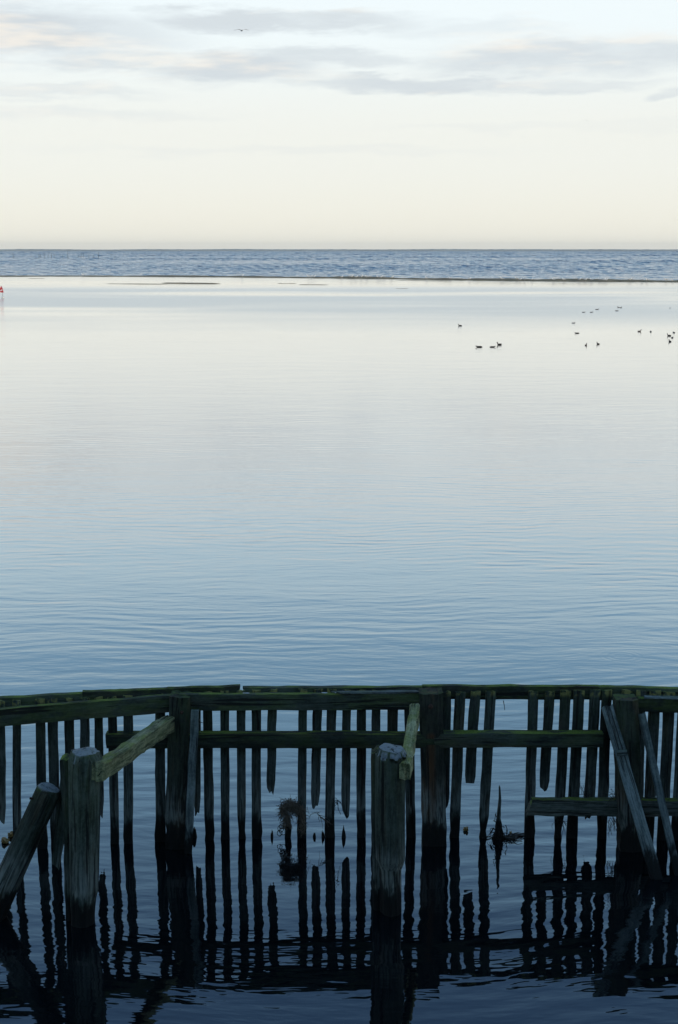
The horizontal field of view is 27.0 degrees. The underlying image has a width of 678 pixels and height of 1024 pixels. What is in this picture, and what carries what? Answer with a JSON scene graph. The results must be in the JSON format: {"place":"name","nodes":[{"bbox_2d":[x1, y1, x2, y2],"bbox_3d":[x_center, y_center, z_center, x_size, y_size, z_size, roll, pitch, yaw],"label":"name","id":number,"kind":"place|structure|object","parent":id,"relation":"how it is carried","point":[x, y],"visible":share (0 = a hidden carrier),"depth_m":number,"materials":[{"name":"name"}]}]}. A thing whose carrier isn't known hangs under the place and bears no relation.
{"place":"outdoors","nodes":[
{"label":"outdoors","id":0,"kind":"place"},
{"bbox_2d":[166,282,218,283],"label":"mudbank","id":1,"kind":"structure","parent":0,"point":[195,283],"depth_m":182.30,"materials":[{"name":"soil"}]},
{"bbox_2d":[0,277,677,1023],"bbox_3d":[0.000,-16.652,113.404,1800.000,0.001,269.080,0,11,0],"label":"lagoon water","id":2,"kind":"structure","parent":0,"point":[242,483],"depth_m":18.32,"materials":[{"name":"blue liquid"}]},
{"bbox_2d":[1,837,9,843],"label":"floating leaf","id":3,"kind":"object","parent":2,"relation":"on","point":[4,840],"visible":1,"depth_m":10.42,"materials":[{"name":"plant"}]},
{"bbox_2d":[0,782,59,921],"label":"leaning log","id":4,"kind":"object","parent":2,"relation":"in","point":[25,840],"visible":0.99,"depth_m":9.12,"materials":[{"name":"grey wood"}]},
{"bbox_2d":[52,747,102,927],"bbox_3d":[-1.716,2.378,9.189,0.420,1.780,0.222,5,12,24],"label":"mooring pile","id":5,"kind":"object","parent":2,"relation":"in","point":[77,830],"visible":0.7,"depth_m":9.04,"materials":[{"name":"grey wood"}]},
{"bbox_2d":[0,684,677,853],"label":"timber fence","id":6,"kind":"object","parent":2,"relation":"in","point":[180,736],"visible":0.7,"depth_m":10.29,"materials":[{"name":"brown wood"}]},
{"bbox_2d":[275,795,309,836],"bbox_3d":[-0.344,2.246,10.459,0.256,0.322,0.185,0,11,0],"label":"weed tangle","id":7,"kind":"object","parent":6,"relation":"hanging from","point":[291,807],"visible":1,"depth_m":10.42,"materials":[{"name":"brown plant"}]},
{"bbox_2d":[277,823,286,835],"bbox_3d":[-0.423,2.352,10.467,0.073,0.099,0.019,0,11,0],"label":"wire coil","id":8,"kind":"object","parent":7,"relation":"hanging from","point":[280,830],"visible":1,"depth_m":10.47,"materials":[{"name":"brown metal"}]},
{"bbox_2d":[310,811,330,827],"bbox_3d":[-0.129,2.262,10.428,0.179,0.158,0.114,5,11,24],"label":"weed wisp","id":9,"kind":"object","parent":6,"relation":"hanging from","point":[323,818],"visible":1,"depth_m":10.42,"materials":[{"name":"brown plant"}]},
{"bbox_2d":[332,798,343,814],"bbox_3d":[-0.014,2.164,10.419,0.102,0.138,0.080,-4,11,-22],"label":"weed wisp","id":10,"kind":"object","parent":6,"relation":"hanging from","point":[337,801],"visible":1,"depth_m":10.40,"materials":[{"name":"brown plant"}]},
{"bbox_2d":[552,819,569,838],"bbox_3d":[1.629,2.319,10.376,0.150,0.149,0.074,6,12,29],"label":"weed wisp","id":11,"kind":"object","parent":6,"relation":"hanging from","point":[562,821],"visible":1,"depth_m":10.36,"materials":[{"name":"brown plant"}]},
{"bbox_2d":[573,783,592,796],"bbox_3d":[1.791,2.063,10.362,0.168,0.188,0.158,0,11,0],"label":"weed wisp","id":12,"kind":"object","parent":6,"relation":"hanging from","point":[583,791],"visible":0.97,"depth_m":10.38,"materials":[{"name":"brown plant"}]},
{"bbox_2d":[603,789,615,806],"bbox_3d":[1.965,2.065,10.305,0.107,0.145,0.140,0,11,0],"label":"weed wisp","id":13,"kind":"object","parent":6,"relation":"hanging from","point":[612,794],"visible":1,"depth_m":10.29,"materials":[{"name":"brown plant"}]},
{"bbox_2d":[605,817,617,837],"bbox_3d":[2.009,2.316,10.351,0.121,0.206,0.122,6,12,30],"label":"weed wisp","id":14,"kind":"object","parent":6,"relation":"hanging from","point":[610,826],"visible":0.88,"depth_m":10.34,"materials":[{"name":"brown plant"}]},
{"bbox_2d":[371,743,406,916],"bbox_3d":[0.324,2.369,9.304,0.231,1.750,0.218,0,11,0],"label":"mooring pile","id":15,"kind":"object","parent":2,"relation":"in","point":[388,819],"visible":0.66,"depth_m":9.17,"materials":[{"name":"grey wood"}]},
{"bbox_2d":[482,814,523,841],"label":"reed litter","id":16,"kind":"object","parent":2,"relation":"on","point":[509,836],"visible":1,"depth_m":10.48,"materials":[{"name":"brown plant"}]},
{"bbox_2d":[601,704,662,879],"bbox_3d":[2.069,2.072,9.939,0.124,1.346,0.684,-7,13,-34],"label":"leaning plank","id":17,"kind":"object","parent":2,"relation":"in","point":[635,805],"visible":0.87,"depth_m":9.93,"materials":[{"name":"grey wood"}]},
{"bbox_2d":[638,712,677,875],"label":"leaning plank","id":18,"kind":"object","parent":2,"relation":"in","point":[658,788],"visible":1,"depth_m":9.98,"materials":[{"name":"grey wood"}]},
{"bbox_2d":[0,251,677,279],"bbox_3d":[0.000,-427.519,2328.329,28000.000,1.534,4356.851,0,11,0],"label":"sea water","id":19,"kind":"structure","parent":0,"point":[638,265],"depth_m":418.76,"materials":[{"name":"blue liquid"}]},
{"bbox_2d":[0,249,677,250],"bbox_3d":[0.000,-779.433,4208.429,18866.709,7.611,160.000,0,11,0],"label":"shore","id":20,"kind":"structure","parent":0,"point":[343,250],"depth_m":4134.63,"materials":[{"name":"grey"}]},
{"bbox_2d":[0,275,677,281],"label":"sandbar","id":21,"kind":"structure","parent":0,"point":[505,279],"depth_m":211.86,"materials":[{"name":"sand"}]},
{"bbox_2d":[0,0,677,249],"label":"sky","id":22,"kind":"structure","parent":0,"point":[125,124],"materials":[{"name":"white"}]}
]}

